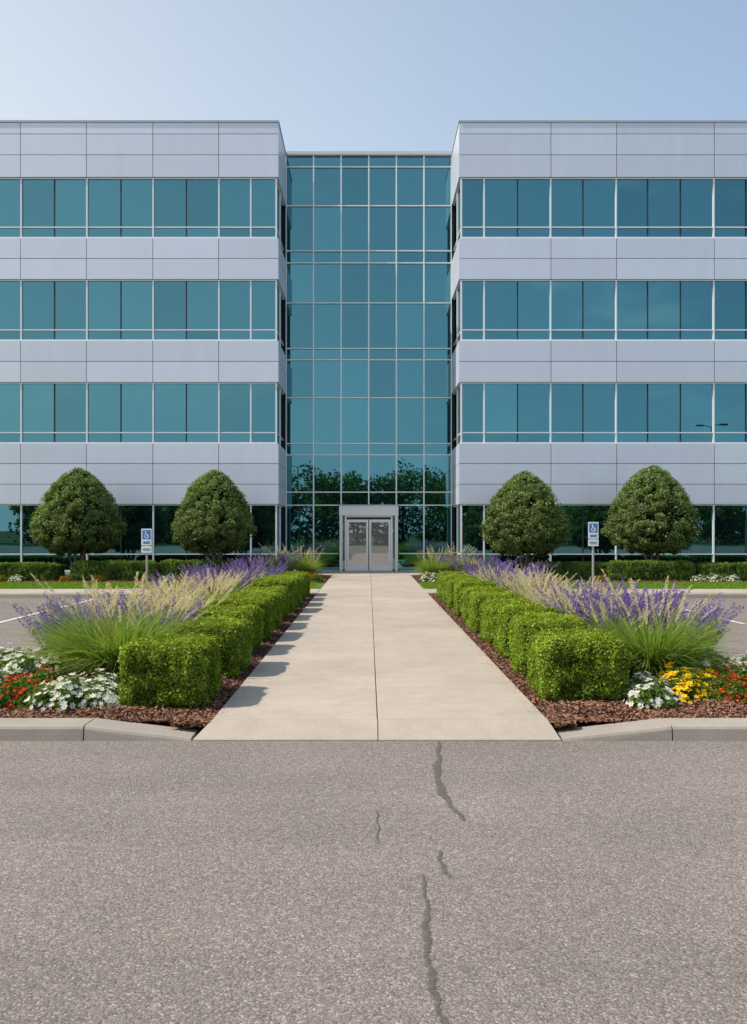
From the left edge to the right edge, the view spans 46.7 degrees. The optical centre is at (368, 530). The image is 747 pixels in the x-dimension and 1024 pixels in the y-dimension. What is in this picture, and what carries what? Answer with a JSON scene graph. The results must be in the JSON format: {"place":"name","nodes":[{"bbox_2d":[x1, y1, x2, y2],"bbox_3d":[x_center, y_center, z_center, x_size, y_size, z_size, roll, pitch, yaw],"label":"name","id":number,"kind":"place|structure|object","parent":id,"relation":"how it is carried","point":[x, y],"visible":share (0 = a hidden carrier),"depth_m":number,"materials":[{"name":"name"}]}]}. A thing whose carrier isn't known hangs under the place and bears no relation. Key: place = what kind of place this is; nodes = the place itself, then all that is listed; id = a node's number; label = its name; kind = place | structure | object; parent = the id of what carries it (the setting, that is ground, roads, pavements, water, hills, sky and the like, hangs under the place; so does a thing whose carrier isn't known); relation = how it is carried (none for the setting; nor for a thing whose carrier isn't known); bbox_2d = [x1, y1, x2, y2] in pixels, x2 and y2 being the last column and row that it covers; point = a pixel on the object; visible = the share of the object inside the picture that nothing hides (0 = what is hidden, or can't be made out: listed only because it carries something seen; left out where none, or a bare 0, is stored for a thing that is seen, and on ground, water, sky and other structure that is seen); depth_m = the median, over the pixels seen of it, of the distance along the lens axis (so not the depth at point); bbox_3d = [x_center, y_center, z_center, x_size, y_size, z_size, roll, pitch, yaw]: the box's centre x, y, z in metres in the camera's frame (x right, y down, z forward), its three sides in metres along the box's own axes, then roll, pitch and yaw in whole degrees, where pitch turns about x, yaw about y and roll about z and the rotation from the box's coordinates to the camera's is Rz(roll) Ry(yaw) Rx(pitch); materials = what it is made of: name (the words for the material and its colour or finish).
{"place":"outdoors","nodes":[
{"label":"outdoors","id":0,"kind":"place"},
{"bbox_2d":[338,505,398,570],"bbox_3d":[0.000,0.295,36.278,2.540,2.790,0.315,0,0,0],"label":"entrance frame","id":1,"kind":"object","parent":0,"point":[346,511],"visible":0.94,"depth_m":36.22,"materials":[{"name":"paint"}]},
{"bbox_2d":[342,516,394,569],"bbox_3d":[0.000,0.495,36.340,2.340,2.270,0.180,0,0,0],"label":"door glass","id":2,"kind":"object","parent":1,"relation":"attached to","point":[357,542],"visible":1,"depth_m":36.27,"materials":[{"name":"grey glass"}]},
{"bbox_2d":[343,517,394,570],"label":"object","id":3,"kind":"object","parent":1,"relation":"attached to","point":[368,518],"visible":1,"depth_m":36.40,"materials":[{"name":"paint"}]},
{"bbox_2d":[0,598,746,1023],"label":"asphalt road","id":4,"kind":"structure","parent":0,"point":[260,882],"depth_m":4.49,"materials":[{"name":"grey asphalt"}]},
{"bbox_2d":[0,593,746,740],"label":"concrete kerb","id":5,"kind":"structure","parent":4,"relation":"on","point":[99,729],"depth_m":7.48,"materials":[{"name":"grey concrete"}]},
{"bbox_2d":[376,741,465,1023],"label":"asphalt crack","id":6,"kind":"object","parent":4,"relation":"on","point":[427,938],"visible":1,"depth_m":4.12,"materials":[{"name":"grey asphalt"}]},
{"bbox_2d":[0,571,746,740],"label":"concrete walkway","id":7,"kind":"structure","parent":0,"point":[311,677],"depth_m":9.72,"materials":[{"name":"beige concrete"}]},
{"bbox_2d":[0,574,746,727],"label":"bark mulch","id":8,"kind":"object","parent":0,"point":[195,719],"visible":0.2,"depth_m":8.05,"materials":[{"name":"brown wood"}]},
{"bbox_2d":[0,668,19,686],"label":"white petunia","id":9,"kind":"object","parent":8,"relation":"on","point":[4,674],"visible":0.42,"depth_m":9.15,"materials":[{"name":"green plant"}]},
{"bbox_2d":[0,643,35,669],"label":"white petunia","id":10,"kind":"object","parent":8,"relation":"on","point":[5,656],"visible":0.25,"depth_m":10.07,"materials":[{"name":"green plant"}]},
{"bbox_2d":[0,674,50,709],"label":"red begonia","id":11,"kind":"object","parent":8,"relation":"on","point":[16,692],"visible":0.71,"depth_m":8.29,"materials":[{"name":"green plant"}]},
{"bbox_2d":[0,561,64,580],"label":"hedge","id":12,"kind":"object","parent":8,"relation":"on","point":[39,571],"visible":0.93,"depth_m":29.07,"materials":[{"name":"green plant"}]},
{"bbox_2d":[9,663,56,684],"bbox_3d":[-3.463,1.559,8.979,0.647,0.332,0.694,0,0,11],"label":"red begonia","id":13,"kind":"object","parent":8,"relation":"on","point":[39,676],"visible":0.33,"depth_m":8.93,"materials":[{"name":"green plant"}]},
{"bbox_2d":[0,648,70,680],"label":"white petunia","id":14,"kind":"object","parent":8,"relation":"on","point":[26,667],"visible":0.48,"depth_m":9.49,"materials":[{"name":"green plant"}]},
{"bbox_2d":[23,672,92,712],"bbox_3d":[-2.966,1.549,8.347,0.748,0.361,0.739,0,0,34],"label":"white petunia","id":15,"kind":"object","parent":8,"relation":"on","point":[62,693],"visible":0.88,"depth_m":8.18,"materials":[{"name":"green plant"}]},
{"bbox_2d":[12,598,105,655],"bbox_3d":[-3.944,1.288,10.990,1.116,0.835,1.161,0,0,-20],"label":"salvia plant","id":16,"kind":"object","parent":8,"relation":"on","point":[43,612],"visible":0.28,"depth_m":10.86,"materials":[{"name":"purple plant"}]},
{"bbox_2d":[26,467,127,562],"bbox_3d":[-10.245,-0.255,30.491,3.401,4.031,3.424,0,0,-17],"label":"ornamental tree","id":17,"kind":"object","parent":8,"relation":"on","point":[81,496],"visible":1,"depth_m":29.80,"materials":[{"name":"green plant"}]},
{"bbox_2d":[42,592,125,636],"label":"salvia plant","id":18,"kind":"object","parent":8,"relation":"on","point":[76,602],"visible":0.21,"depth_m":11.93,"materials":[{"name":"purple plant"}]},
{"bbox_2d":[69,678,121,707],"bbox_3d":[-2.622,1.584,8.413,0.645,0.282,0.592,0,0,44],"label":"white petunia","id":19,"kind":"object","parent":8,"relation":"on","point":[99,694],"visible":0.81,"depth_m":8.27,"materials":[{"name":"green plant"}]},
{"bbox_2d":[0,572,199,677],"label":"fountain grass","id":20,"kind":"object","parent":8,"relation":"on","point":[94,629],"depth_m":9.87,"materials":[{"name":"green plant"}]},
{"bbox_2d":[80,668,120,690],"bbox_3d":[-2.748,1.573,8.863,0.645,0.310,0.592,0,0,37],"label":"white petunia","id":21,"kind":"object","parent":8,"relation":"on","point":[114,678],"visible":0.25,"depth_m":8.90,"materials":[{"name":"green plant"}]},
{"bbox_2d":[56,591,169,631],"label":"salvia plant","id":22,"kind":"object","parent":8,"relation":"on","point":[111,613],"visible":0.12,"depth_m":11.15,"materials":[{"name":"purple plant"}]},
{"bbox_2d":[69,559,158,580],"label":"hedge","id":23,"kind":"object","parent":8,"relation":"on","point":[122,570],"visible":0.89,"depth_m":29.17,"materials":[{"name":"green plant"}]},
{"bbox_2d":[1,571,230,679],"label":"fountain grass","id":24,"kind":"object","parent":8,"relation":"on","point":[107,654],"depth_m":9.47,"materials":[{"name":"green plant"}]},
{"bbox_2d":[88,591,206,634],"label":"salvia plant","id":25,"kind":"object","parent":8,"relation":"on","point":[188,611],"visible":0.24,"depth_m":10.73,"materials":[{"name":"purple plant"}]},
{"bbox_2d":[86,592,209,667],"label":"fountain grass","id":26,"kind":"object","parent":8,"relation":"on","point":[137,607],"depth_m":10.19,"materials":[{"name":"plant"}]},
{"bbox_2d":[116,630,223,708],"bbox_3d":[-1.968,1.399,8.717,0.947,0.715,1.189,0,0,-2],"label":"boxwood hedge","id":27,"kind":"object","parent":8,"relation":"on","point":[170,669],"visible":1,"depth_m":8.22,"materials":[{"name":"green plant"}]},
{"bbox_2d":[125,571,220,618],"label":"fountain grass","id":28,"kind":"object","parent":8,"relation":"on","point":[179,592],"depth_m":13.47,"materials":[{"name":"beige plant"}]},
{"bbox_2d":[121,579,232,632],"bbox_3d":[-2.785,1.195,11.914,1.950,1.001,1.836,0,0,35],"label":"fountain grass","id":29,"kind":"object","parent":8,"relation":"on","point":[183,603],"depth_m":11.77,"materials":[{"name":"beige plant"}]},
{"bbox_2d":[147,568,207,596],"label":"salvia plant","id":30,"kind":"object","parent":8,"relation":"on","point":[192,572],"visible":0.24,"depth_m":17.58,"materials":[{"name":"purple plant"}]},
{"bbox_2d":[157,559,238,578],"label":"hedge","id":31,"kind":"object","parent":8,"relation":"on","point":[166,567],"visible":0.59,"depth_m":29.77,"materials":[{"name":"green plant"}]},
{"bbox_2d":[180,561,234,588],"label":"salvia plant","id":32,"kind":"object","parent":8,"relation":"on","point":[196,568],"visible":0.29,"depth_m":21.43,"materials":[{"name":"purple plant"}]},
{"bbox_2d":[169,568,252,607],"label":"fountain grass","id":33,"kind":"object","parent":8,"relation":"on","point":[188,587],"depth_m":14.89,"materials":[{"name":"beige plant"}]},
{"bbox_2d":[169,470,256,560],"bbox_3d":[-5.463,-0.214,30.509,3.074,3.948,3.067,0,0,21],"label":"ornamental tree","id":34,"kind":"object","parent":8,"relation":"on","point":[213,504],"visible":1,"depth_m":29.76,"materials":[{"name":"green plant"}]},
{"bbox_2d":[171,615,254,677],"bbox_3d":[-1.900,1.399,10.457,0.946,0.711,1.255,0,0,1],"label":"boxwood hedge","id":35,"kind":"object","parent":8,"relation":"on","point":[236,636],"visible":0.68,"depth_m":10.04,"materials":[{"name":"green plant"}]},
{"bbox_2d":[184,569,253,600],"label":"fountain grass","id":36,"kind":"object","parent":8,"relation":"on","point":[231,583],"depth_m":16.98,"materials":[{"name":"beige plant"}]},
{"bbox_2d":[188,564,264,595],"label":"salvia plant","id":37,"kind":"object","parent":8,"relation":"on","point":[242,578],"visible":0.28,"depth_m":18.91,"materials":[{"name":"purple plant"}]},
{"bbox_2d":[192,603,263,650],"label":"boxwood hedge","id":38,"kind":"object","parent":8,"relation":"on","point":[252,613],"visible":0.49,"depth_m":12.01,"materials":[{"name":"green plant"}]},
{"bbox_2d":[208,594,275,640],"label":"boxwood hedge","id":39,"kind":"object","parent":8,"relation":"on","point":[264,604],"visible":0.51,"depth_m":13.45,"materials":[{"name":"green plant"}]},
{"bbox_2d":[228,556,283,587],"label":"salvia plant","id":40,"kind":"object","parent":8,"relation":"on","point":[236,568],"visible":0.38,"depth_m":21.21,"materials":[{"name":"purple plant"}]},
{"bbox_2d":[230,590,283,629],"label":"boxwood hedge","id":41,"kind":"object","parent":8,"relation":"on","point":[276,597],"visible":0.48,"depth_m":15.04,"materials":[{"name":"green plant"}]},
{"bbox_2d":[241,585,290,620],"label":"boxwood hedge","id":42,"kind":"object","parent":8,"relation":"on","point":[283,591],"visible":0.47,"depth_m":16.46,"materials":[{"name":"green plant"}]},
{"bbox_2d":[250,576,297,612],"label":"boxwood hedge","id":43,"kind":"object","parent":8,"relation":"on","point":[290,583],"visible":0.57,"depth_m":17.74,"materials":[{"name":"green plant"}]},
{"bbox_2d":[263,574,303,607],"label":"boxwood hedge","id":44,"kind":"object","parent":8,"relation":"on","point":[298,595],"visible":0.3,"depth_m":19.64,"materials":[{"name":"green plant"}]},
{"bbox_2d":[271,572,306,599],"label":"boxwood hedge","id":45,"kind":"object","parent":8,"relation":"on","point":[304,583],"visible":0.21,"depth_m":21.18,"materials":[{"name":"green plant"}]},
{"bbox_2d":[284,550,335,573],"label":"fountain grass","id":46,"kind":"object","parent":8,"relation":"on","point":[304,567],"depth_m":30.80,"materials":[{"name":"green plant"}]},
{"bbox_2d":[407,546,453,574],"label":"fountain grass","id":47,"kind":"object","parent":8,"relation":"on","point":[428,567],"depth_m":30.76,"materials":[{"name":"green plant"}]},
{"bbox_2d":[434,553,467,571],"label":"salvia plant","id":48,"kind":"object","parent":8,"relation":"on","point":[449,565],"visible":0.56,"depth_m":31.45,"materials":[{"name":"purple plant"}]},
{"bbox_2d":[436,570,471,598],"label":"boxwood hedge","id":49,"kind":"object","parent":8,"relation":"on","point":[438,582],"visible":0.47,"depth_m":21.62,"materials":[{"name":"green plant"}]},
{"bbox_2d":[440,574,479,603],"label":"boxwood hedge","id":50,"kind":"object","parent":8,"relation":"on","point":[445,579],"visible":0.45,"depth_m":20.05,"materials":[{"name":"green plant"}]},
{"bbox_2d":[445,577,482,608],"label":"boxwood hedge","id":51,"kind":"object","parent":8,"relation":"on","point":[450,586],"visible":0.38,"depth_m":18.69,"materials":[{"name":"green plant"}]},
{"bbox_2d":[452,578,495,616],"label":"boxwood hedge","id":52,"kind":"object","parent":8,"relation":"on","point":[459,584],"visible":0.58,"depth_m":17.15,"materials":[{"name":"green plant"}]},
{"bbox_2d":[448,558,516,585],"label":"salvia plant","id":53,"kind":"object","parent":8,"relation":"on","point":[472,569],"visible":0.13,"depth_m":21.52,"materials":[{"name":"purple plant"}]},
{"bbox_2d":[459,585,507,622],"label":"boxwood hedge","id":54,"kind":"object","parent":8,"relation":"on","point":[465,592],"visible":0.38,"depth_m":15.87,"materials":[{"name":"green plant"}]},
{"bbox_2d":[465,562,518,586],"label":"fountain grass","id":55,"kind":"object","parent":8,"relation":"on","point":[476,575],"depth_m":20.09,"materials":[{"name":"beige plant"}]},
{"bbox_2d":[466,590,524,632],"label":"boxwood hedge","id":56,"kind":"object","parent":8,"relation":"on","point":[474,601],"visible":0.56,"depth_m":14.33,"materials":[{"name":"green plant"}]},
{"bbox_2d":[478,597,531,643],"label":"boxwood hedge","id":57,"kind":"object","parent":8,"relation":"on","point":[485,621],"visible":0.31,"depth_m":13.17,"materials":[{"name":"green plant"}]},
{"bbox_2d":[479,567,546,594],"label":"fountain grass","id":58,"kind":"object","parent":8,"relation":"on","point":[495,577],"depth_m":17.54,"materials":[{"name":"beige plant"}]},
{"bbox_2d":[481,561,549,591],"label":"salvia plant","id":59,"kind":"object","parent":8,"relation":"on","point":[513,571],"visible":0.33,"depth_m":19.04,"materials":[{"name":"purple plant"}]},
{"bbox_2d":[479,470,573,573],"bbox_3d":[5.523,-0.197,30.509,3.299,3.910,3.322,0,0,31],"label":"ornamental tree","id":60,"kind":"object","parent":8,"relation":"on","point":[528,514],"visible":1,"depth_m":29.73,"materials":[{"name":"green plant"}]},
{"bbox_2d":[489,600,564,658],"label":"boxwood hedge","id":61,"kind":"object","parent":8,"relation":"on","point":[502,613],"visible":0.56,"depth_m":11.52,"materials":[{"name":"green plant"}]},
{"bbox_2d":[493,569,578,600],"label":"fountain grass","id":62,"kind":"object","parent":8,"relation":"on","point":[517,586],"depth_m":14.83,"materials":[{"name":"beige plant"}]},
{"bbox_2d":[503,565,576,601],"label":"fountain grass","id":63,"kind":"object","parent":8,"relation":"on","point":[525,577],"depth_m":16.50,"materials":[{"name":"beige plant"}]},
{"bbox_2d":[507,611,588,675],"bbox_3d":[2.170,1.372,10.456,0.968,0.772,1.208,0,0,2],"label":"boxwood hedge","id":64,"kind":"object","parent":8,"relation":"on","point":[522,626],"visible":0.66,"depth_m":10.12,"materials":[{"name":"green plant"}]},
{"bbox_2d":[523,579,594,611],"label":"fountain grass","id":65,"kind":"object","parent":8,"relation":"on","point":[528,591],"depth_m":13.07,"materials":[{"name":"beige plant"}]},
{"bbox_2d":[528,560,611,579],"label":"hedge","id":66,"kind":"object","parent":8,"relation":"on","point":[582,569],"visible":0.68,"depth_m":29.66,"materials":[{"name":"green plant"}]},
{"bbox_2d":[527,583,616,617],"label":"salvia plant","id":67,"kind":"object","parent":8,"relation":"on","point":[558,600],"visible":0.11,"depth_m":12.72,"materials":[{"name":"purple plant"}]},
{"bbox_2d":[523,582,626,627],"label":"fountain grass","id":68,"kind":"object","parent":8,"relation":"on","point":[548,602],"depth_m":11.97,"materials":[{"name":"beige plant"}]},
{"bbox_2d":[540,575,611,608],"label":"fountain grass","id":69,"kind":"object","parent":8,"relation":"on","point":[579,587],"depth_m":14.50,"materials":[{"name":"beige plant"}]},
{"bbox_2d":[526,625,633,701],"bbox_3d":[2.171,1.390,9.046,0.982,0.734,1.217,0,0,1],"label":"boxwood hedge","id":70,"kind":"object","parent":8,"relation":"on","point":[575,664],"visible":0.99,"depth_m":8.54,"materials":[{"name":"green plant"}]},
{"bbox_2d":[536,584,647,630],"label":"salvia plant","id":71,"kind":"object","parent":8,"relation":"on","point":[580,613],"visible":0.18,"depth_m":11.10,"materials":[{"name":"purple plant"}]},
{"bbox_2d":[555,576,639,614],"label":"fountain grass","id":72,"kind":"object","parent":8,"relation":"on","point":[594,589],"depth_m":12.74,"materials":[{"name":"plant"}]},
{"bbox_2d":[573,578,644,604],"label":"salvia plant","id":73,"kind":"object","parent":8,"relation":"on","point":[615,588],"visible":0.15,"depth_m":14.26,"materials":[{"name":"purple plant"}]},
{"bbox_2d":[540,588,685,669],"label":"fountain grass","id":74,"kind":"object","parent":8,"relation":"on","point":[595,615],"depth_m":10.16,"materials":[{"name":"plant"}]},
{"bbox_2d":[562,583,686,632],"bbox_3d":[3.168,1.183,10.855,1.405,1.053,1.351,0,0,28],"label":"salvia plant","id":75,"kind":"object","parent":8,"relation":"on","point":[614,608],"visible":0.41,"depth_m":10.67,"materials":[{"name":"purple plant"}]},
{"bbox_2d":[596,583,685,613],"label":"salvia plant","id":76,"kind":"object","parent":8,"relation":"on","point":[653,590],"visible":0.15,"depth_m":12.91,"materials":[{"name":"purple plant"}]},
{"bbox_2d":[590,580,692,630],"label":"salvia plant","id":77,"kind":"object","parent":8,"relation":"on","point":[668,591],"visible":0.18,"depth_m":11.07,"materials":[{"name":"purple plant"}]},
{"bbox_2d":[620,672,681,709],"bbox_3d":[2.751,1.563,8.486,0.661,0.327,0.669,0,0,43],"label":"white petunia","id":78,"kind":"object","parent":8,"relation":"on","point":[643,695],"visible":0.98,"depth_m":8.32,"materials":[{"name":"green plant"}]},
{"bbox_2d":[607,559,695,580],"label":"hedge","id":79,"kind":"object","parent":8,"relation":"on","point":[655,569],"visible":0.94,"depth_m":29.17,"materials":[{"name":"green plant"}]},
{"bbox_2d":[600,465,703,559],"bbox_3d":[9.970,-0.294,30.501,3.493,4.112,3.470,0,0,18],"label":"ornamental tree","id":80,"kind":"object","parent":8,"relation":"on","point":[657,509],"visible":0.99,"depth_m":29.75,"materials":[{"name":"green plant"}]},
{"bbox_2d":[560,569,746,679],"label":"fountain grass","id":81,"kind":"object","parent":8,"relation":"on","point":[652,657],"depth_m":9.51,"materials":[{"name":"green plant"}]},
{"bbox_2d":[620,591,740,641],"bbox_3d":[3.809,1.249,10.666,1.265,0.954,1.381,0,0,41],"label":"salvia plant","id":82,"kind":"object","parent":8,"relation":"on","point":[663,616],"visible":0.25,"depth_m":10.47,"materials":[{"name":"purple plant"}]},
{"bbox_2d":[629,599,744,646],"bbox_3d":[4.096,1.268,10.914,1.175,0.876,1.222,0,0,-23],"label":"salvia plant","id":83,"kind":"object","parent":8,"relation":"on","point":[716,611],"visible":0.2,"depth_m":10.68,"materials":[{"name":"purple plant"}]},
{"bbox_2d":[657,662,716,691],"bbox_3d":[3.347,1.551,8.994,0.738,0.357,0.723,0,0,29],"label":"yellow marigold","id":84,"kind":"object","parent":8,"relation":"on","point":[702,676],"visible":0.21,"depth_m":8.96,"materials":[{"name":"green plant"}]},
{"bbox_2d":[659,672,719,704],"bbox_3d":[3.167,1.567,8.618,0.660,0.319,0.647,0,0,-30],"label":"yellow marigold","id":85,"kind":"object","parent":8,"relation":"on","point":[695,689],"visible":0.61,"depth_m":8.46,"materials":[{"name":"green plant"}]},
{"bbox_2d":[676,649,727,673],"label":"white flowers","id":86,"kind":"object","parent":8,"relation":"on","point":[709,664],"visible":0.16,"depth_m":9.58,"materials":[{"name":"green plant"}]},
{"bbox_2d":[694,561,746,580],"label":"hedge","id":87,"kind":"object","parent":8,"relation":"on","point":[704,569],"visible":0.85,"depth_m":29.08,"materials":[{"name":"green plant"}]},
{"bbox_2d":[705,675,746,703],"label":"red begonia","id":88,"kind":"object","parent":8,"relation":"on","point":[729,689],"visible":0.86,"depth_m":8.59,"materials":[{"name":"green plant"}]},
{"bbox_2d":[705,660,746,682],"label":"red begonia","id":89,"kind":"object","parent":8,"relation":"on","point":[730,672],"visible":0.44,"depth_m":9.15,"materials":[{"name":"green plant"}]},
{"bbox_2d":[717,654,746,672],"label":"white petunia","id":90,"kind":"object","parent":8,"relation":"on","point":[741,659],"visible":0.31,"depth_m":9.58,"materials":[{"name":"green plant"}]},
{"bbox_2d":[0,0,746,161],"label":"sky","id":91,"kind":"structure","parent":0,"point":[335,75],"materials":[{"name":"blue"}]},
{"bbox_2d":[0,579,746,594],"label":"lawn","id":92,"kind":"structure","parent":0,"point":[318,585],"depth_m":27.15,"materials":[{"name":"green plant"}]},
{"bbox_2d":[141,529,151,584],"bbox_3d":[-6.650,0.820,25.888,0.310,1.780,0.074,0,0,0],"label":"parking sign","id":93,"kind":"object","parent":92,"relation":"on","point":[146,537],"visible":0.98,"depth_m":25.88,"materials":[{"name":"metal"}]},
{"bbox_2d":[0,124,746,570],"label":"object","id":94,"kind":"object","parent":92,"relation":"on","point":[452,354],"visible":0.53,"depth_m":33.70,"materials":[{"name":"paint"}]},
{"bbox_2d":[0,123,746,574],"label":"metal panels","id":95,"kind":"object","parent":94,"relation":"attached to","point":[480,149],"visible":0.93,"depth_m":33.60,"materials":[{"name":"silver metal"}]},
{"bbox_2d":[0,157,744,569],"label":"glass panes","id":96,"kind":"object","parent":95,"relation":"on","point":[520,413],"visible":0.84,"depth_m":33.72,"materials":[{"name":"teal glass"}]},
{"bbox_2d":[0,120,746,571],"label":"window frames","id":97,"kind":"structure","parent":96,"relation":"attached to","point":[368,250],"depth_m":33.66,"materials":[{"name":"metal"}]},
{"bbox_2d":[54,179,746,564],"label":"dark mullions","id":98,"kind":"object","parent":97,"relation":"attached to","point":[582,337],"visible":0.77,"depth_m":33.69,"materials":[{"name":"paint"}]},
{"bbox_2d":[588,522,598,586],"bbox_3d":[6.720,0.720,25.888,0.310,1.980,0.074,0,0,0],"label":"parking sign","id":99,"kind":"object","parent":92,"relation":"on","point":[593,534],"visible":0.98,"depth_m":25.88,"materials":[{"name":"metal"}]},
{"label":"ground","id":100,"kind":"structure","parent":0,"visible":0},
{"bbox_2d":[371,587,377,731],"bbox_3d":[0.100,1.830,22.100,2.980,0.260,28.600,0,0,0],"label":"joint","id":101,"kind":"object","parent":100,"relation":"on","point":[375,674],"depth_m":10.00,"materials":[{"name":"concrete"}]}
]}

